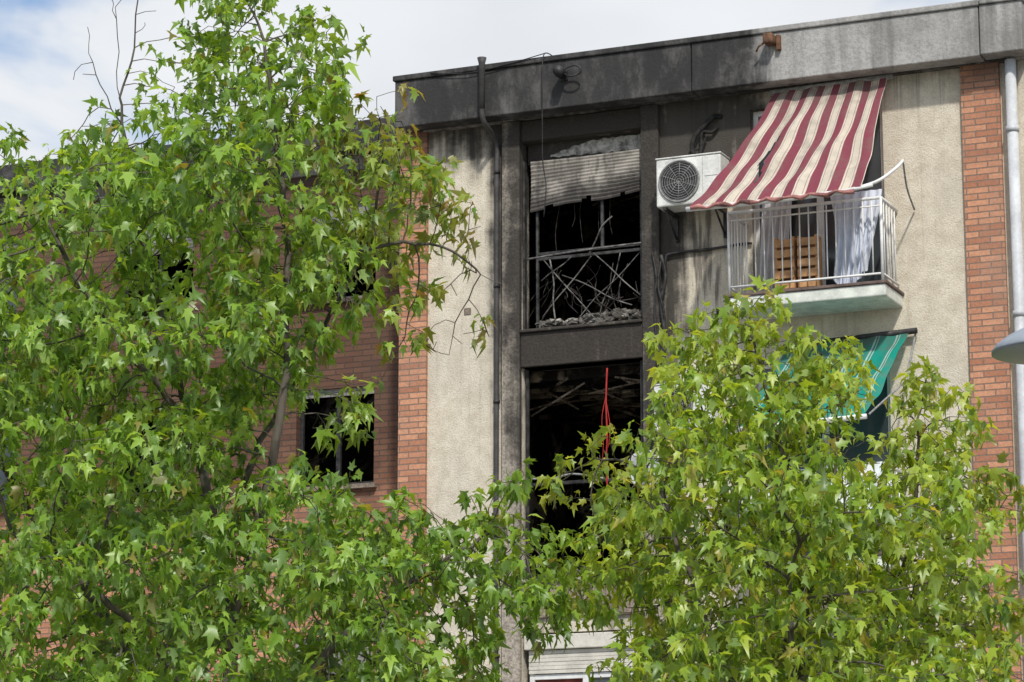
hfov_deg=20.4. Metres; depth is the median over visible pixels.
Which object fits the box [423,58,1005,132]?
soffit
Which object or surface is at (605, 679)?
dim window glass
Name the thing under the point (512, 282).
bay columns
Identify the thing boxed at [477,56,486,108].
drainpipe upper sleeve
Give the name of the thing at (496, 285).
drainpipe brackets
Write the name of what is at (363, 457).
wing rooms
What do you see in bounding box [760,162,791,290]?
hanging curtain
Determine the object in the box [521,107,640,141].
bay lintel
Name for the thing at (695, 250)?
wall conduit
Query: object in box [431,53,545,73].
roof cable
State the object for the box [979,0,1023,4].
fascia end cap
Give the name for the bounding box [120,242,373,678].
wing window frames
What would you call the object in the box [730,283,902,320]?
balcony slab
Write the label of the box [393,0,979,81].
roof edge
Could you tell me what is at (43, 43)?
sky
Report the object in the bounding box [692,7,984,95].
fascia
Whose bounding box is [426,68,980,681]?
front wall
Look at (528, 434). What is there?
burnt lower frame
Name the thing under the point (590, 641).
beige shutter box
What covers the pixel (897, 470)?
balcony railing
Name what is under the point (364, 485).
wing sills
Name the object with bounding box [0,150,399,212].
soffit wings
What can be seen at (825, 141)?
striped awning
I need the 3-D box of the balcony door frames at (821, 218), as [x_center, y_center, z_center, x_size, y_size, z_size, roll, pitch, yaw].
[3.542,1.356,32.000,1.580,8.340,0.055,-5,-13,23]
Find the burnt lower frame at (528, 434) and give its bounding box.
[526,360,644,579]
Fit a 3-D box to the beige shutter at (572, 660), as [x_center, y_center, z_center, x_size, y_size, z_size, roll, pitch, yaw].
[0.839,3.664,32.619,1.400,0.267,0.020,-5,-13,23]
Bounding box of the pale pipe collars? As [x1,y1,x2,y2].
[1006,125,1023,316]
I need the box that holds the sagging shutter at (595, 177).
[530,149,640,212]
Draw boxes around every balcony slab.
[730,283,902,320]
[739,555,901,580]
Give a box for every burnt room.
[529,168,640,328]
[530,415,641,575]
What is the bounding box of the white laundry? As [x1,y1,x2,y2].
[826,461,882,510]
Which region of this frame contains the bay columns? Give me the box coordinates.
[502,104,664,681]
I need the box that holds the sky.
[0,0,969,165]
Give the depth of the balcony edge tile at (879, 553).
30.85 m
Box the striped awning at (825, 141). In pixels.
[686,74,914,211]
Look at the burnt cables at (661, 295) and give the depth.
32.94 m
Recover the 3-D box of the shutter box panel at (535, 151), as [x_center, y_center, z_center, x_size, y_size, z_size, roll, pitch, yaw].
[0.888,-2.295,33.960,1.500,0.250,0.040,-5,-13,23]
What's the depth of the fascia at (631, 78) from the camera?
33.77 m
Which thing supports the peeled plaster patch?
attached to the shutter box panel at (535, 151)
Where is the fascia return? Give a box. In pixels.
[1006,56,1023,59]
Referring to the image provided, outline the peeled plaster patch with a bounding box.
[551,134,640,156]
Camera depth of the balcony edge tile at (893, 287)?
31.52 m
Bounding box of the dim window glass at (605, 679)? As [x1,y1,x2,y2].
[589,676,631,681]
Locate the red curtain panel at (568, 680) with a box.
[537,678,582,681]
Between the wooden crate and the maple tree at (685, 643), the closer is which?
the maple tree at (685, 643)
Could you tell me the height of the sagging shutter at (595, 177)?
0.632 m
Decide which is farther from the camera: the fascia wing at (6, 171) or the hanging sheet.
the fascia wing at (6, 171)
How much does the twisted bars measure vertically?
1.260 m
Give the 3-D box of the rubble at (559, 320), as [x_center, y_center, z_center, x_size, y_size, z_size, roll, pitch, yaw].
[0.948,-0.242,33.468,1.270,0.141,0.359,-5,-13,23]
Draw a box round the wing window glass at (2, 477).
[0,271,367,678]
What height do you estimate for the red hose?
1.401 m
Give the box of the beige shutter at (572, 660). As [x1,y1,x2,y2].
[529,647,636,673]
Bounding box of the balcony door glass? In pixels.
[759,108,889,666]
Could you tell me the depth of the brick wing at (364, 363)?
36.05 m
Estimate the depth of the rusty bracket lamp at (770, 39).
32.60 m
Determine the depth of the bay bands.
33.27 m
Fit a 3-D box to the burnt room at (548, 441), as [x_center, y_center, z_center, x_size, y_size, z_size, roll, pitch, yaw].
[1.727,1.984,34.995,3.650,2.800,3.980,-5,-13,23]
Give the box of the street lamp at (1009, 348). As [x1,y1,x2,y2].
[991,328,1023,364]
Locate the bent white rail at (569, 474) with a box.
[526,473,605,479]
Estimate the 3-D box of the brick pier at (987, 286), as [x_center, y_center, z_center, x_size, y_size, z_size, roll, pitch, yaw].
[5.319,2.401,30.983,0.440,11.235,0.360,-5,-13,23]
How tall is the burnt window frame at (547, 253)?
2.075 m
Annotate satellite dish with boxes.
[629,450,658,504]
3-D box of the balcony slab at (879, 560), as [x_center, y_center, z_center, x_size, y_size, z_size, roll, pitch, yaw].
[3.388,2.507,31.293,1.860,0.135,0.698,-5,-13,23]
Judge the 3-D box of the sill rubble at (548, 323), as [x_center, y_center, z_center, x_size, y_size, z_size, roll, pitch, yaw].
[0.938,-0.217,33.502,1.407,0.196,0.450,-5,-13,23]
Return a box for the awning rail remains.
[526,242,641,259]
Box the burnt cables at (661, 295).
[651,251,667,383]
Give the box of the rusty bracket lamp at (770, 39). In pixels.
[755,32,780,51]
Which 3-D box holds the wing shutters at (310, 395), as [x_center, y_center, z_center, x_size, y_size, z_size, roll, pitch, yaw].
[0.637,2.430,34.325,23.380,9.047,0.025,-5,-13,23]
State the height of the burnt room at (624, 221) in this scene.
2.550 m
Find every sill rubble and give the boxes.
[535,312,641,327]
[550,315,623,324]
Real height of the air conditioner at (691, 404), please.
0.868 m
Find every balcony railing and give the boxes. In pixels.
[727,196,899,293]
[731,468,904,549]
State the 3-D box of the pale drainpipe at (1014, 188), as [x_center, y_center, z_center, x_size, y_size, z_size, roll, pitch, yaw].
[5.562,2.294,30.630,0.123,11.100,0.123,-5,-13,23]
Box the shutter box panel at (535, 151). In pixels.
[528,132,640,165]
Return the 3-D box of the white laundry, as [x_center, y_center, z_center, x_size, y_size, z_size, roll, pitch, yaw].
[3.705,1.660,30.861,0.724,0.683,0.105,-5,-13,23]
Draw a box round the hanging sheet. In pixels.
[830,189,881,283]
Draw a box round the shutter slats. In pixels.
[530,651,645,681]
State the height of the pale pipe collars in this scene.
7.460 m
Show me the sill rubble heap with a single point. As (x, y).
(586, 317)
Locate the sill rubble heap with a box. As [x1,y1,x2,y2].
[582,308,640,321]
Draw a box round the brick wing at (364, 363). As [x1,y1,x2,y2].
[0,166,399,681]
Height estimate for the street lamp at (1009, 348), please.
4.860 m
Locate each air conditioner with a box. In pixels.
[654,383,720,447]
[655,114,729,242]
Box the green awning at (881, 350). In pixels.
[726,327,917,432]
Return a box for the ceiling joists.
[530,363,640,423]
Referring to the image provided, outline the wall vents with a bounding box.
[464,308,718,314]
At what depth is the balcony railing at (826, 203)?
31.78 m
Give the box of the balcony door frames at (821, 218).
[753,99,892,664]
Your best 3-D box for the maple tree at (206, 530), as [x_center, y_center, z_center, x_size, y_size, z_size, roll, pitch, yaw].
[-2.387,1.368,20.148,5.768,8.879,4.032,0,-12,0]
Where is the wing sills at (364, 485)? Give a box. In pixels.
[0,294,377,513]
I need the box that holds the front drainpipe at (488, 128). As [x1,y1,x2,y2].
[479,108,499,669]
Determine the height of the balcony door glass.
8.200 m
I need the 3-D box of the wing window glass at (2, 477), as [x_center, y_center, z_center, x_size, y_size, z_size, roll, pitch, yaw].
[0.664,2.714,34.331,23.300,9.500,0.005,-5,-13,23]
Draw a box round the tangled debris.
[529,198,640,320]
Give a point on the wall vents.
(467, 311)
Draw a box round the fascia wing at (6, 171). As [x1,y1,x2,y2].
[0,118,400,197]
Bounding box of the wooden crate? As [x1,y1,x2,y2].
[774,234,822,288]
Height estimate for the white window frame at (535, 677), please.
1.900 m
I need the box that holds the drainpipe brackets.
[493,170,499,657]
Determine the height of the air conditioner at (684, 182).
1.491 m
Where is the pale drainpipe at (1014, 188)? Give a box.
[1004,58,1023,572]
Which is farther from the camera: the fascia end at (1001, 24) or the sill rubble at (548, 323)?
the sill rubble at (548, 323)
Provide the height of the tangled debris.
1.622 m
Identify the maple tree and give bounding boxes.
[0,0,580,681]
[535,274,1023,681]
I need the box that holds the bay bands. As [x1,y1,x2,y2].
[521,323,644,618]
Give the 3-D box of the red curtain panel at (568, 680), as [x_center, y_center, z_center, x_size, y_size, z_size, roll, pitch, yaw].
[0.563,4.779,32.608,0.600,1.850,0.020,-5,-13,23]
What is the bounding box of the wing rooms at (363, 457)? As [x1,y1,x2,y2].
[124,236,375,492]
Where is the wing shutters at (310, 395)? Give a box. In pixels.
[0,203,374,680]
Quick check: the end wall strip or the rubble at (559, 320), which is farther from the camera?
the rubble at (559, 320)
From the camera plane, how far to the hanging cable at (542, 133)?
33.66 m
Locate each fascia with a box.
[395,44,697,132]
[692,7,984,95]
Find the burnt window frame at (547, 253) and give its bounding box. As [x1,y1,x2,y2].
[523,162,641,328]
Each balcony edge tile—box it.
[723,280,903,297]
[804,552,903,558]
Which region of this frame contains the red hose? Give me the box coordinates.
[601,368,609,484]
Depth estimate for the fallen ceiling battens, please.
34.52 m
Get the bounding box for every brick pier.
[397,131,428,647]
[960,62,1021,681]
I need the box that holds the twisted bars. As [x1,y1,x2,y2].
[541,216,640,319]
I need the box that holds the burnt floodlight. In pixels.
[553,64,581,80]
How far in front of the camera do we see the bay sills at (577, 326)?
33.30 m
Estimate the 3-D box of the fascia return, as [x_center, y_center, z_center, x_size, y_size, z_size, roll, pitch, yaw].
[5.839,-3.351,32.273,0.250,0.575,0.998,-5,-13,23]
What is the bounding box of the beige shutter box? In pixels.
[524,631,644,650]
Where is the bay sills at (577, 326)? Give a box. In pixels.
[519,319,641,583]
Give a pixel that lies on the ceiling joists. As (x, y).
(541, 383)
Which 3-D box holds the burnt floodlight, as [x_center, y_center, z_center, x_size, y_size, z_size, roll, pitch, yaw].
[0.663,-3.182,33.552,0.349,0.148,0.261,-5,-13,23]
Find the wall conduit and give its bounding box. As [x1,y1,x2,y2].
[664,242,751,267]
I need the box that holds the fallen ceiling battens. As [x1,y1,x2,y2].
[529,166,640,418]
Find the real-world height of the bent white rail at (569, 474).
0.102 m
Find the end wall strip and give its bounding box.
[999,60,1023,679]
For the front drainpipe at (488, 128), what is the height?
11.800 m
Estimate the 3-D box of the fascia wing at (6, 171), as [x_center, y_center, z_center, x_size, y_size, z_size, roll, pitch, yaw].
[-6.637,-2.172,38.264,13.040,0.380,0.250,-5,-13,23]
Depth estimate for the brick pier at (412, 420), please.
34.04 m
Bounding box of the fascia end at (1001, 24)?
[979,0,1023,59]
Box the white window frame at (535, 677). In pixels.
[530,671,633,681]
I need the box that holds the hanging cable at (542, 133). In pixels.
[542,52,550,216]
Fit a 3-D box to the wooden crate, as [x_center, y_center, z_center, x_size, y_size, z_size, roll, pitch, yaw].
[3.216,-0.861,31.956,0.500,0.620,0.200,-5,-13,23]

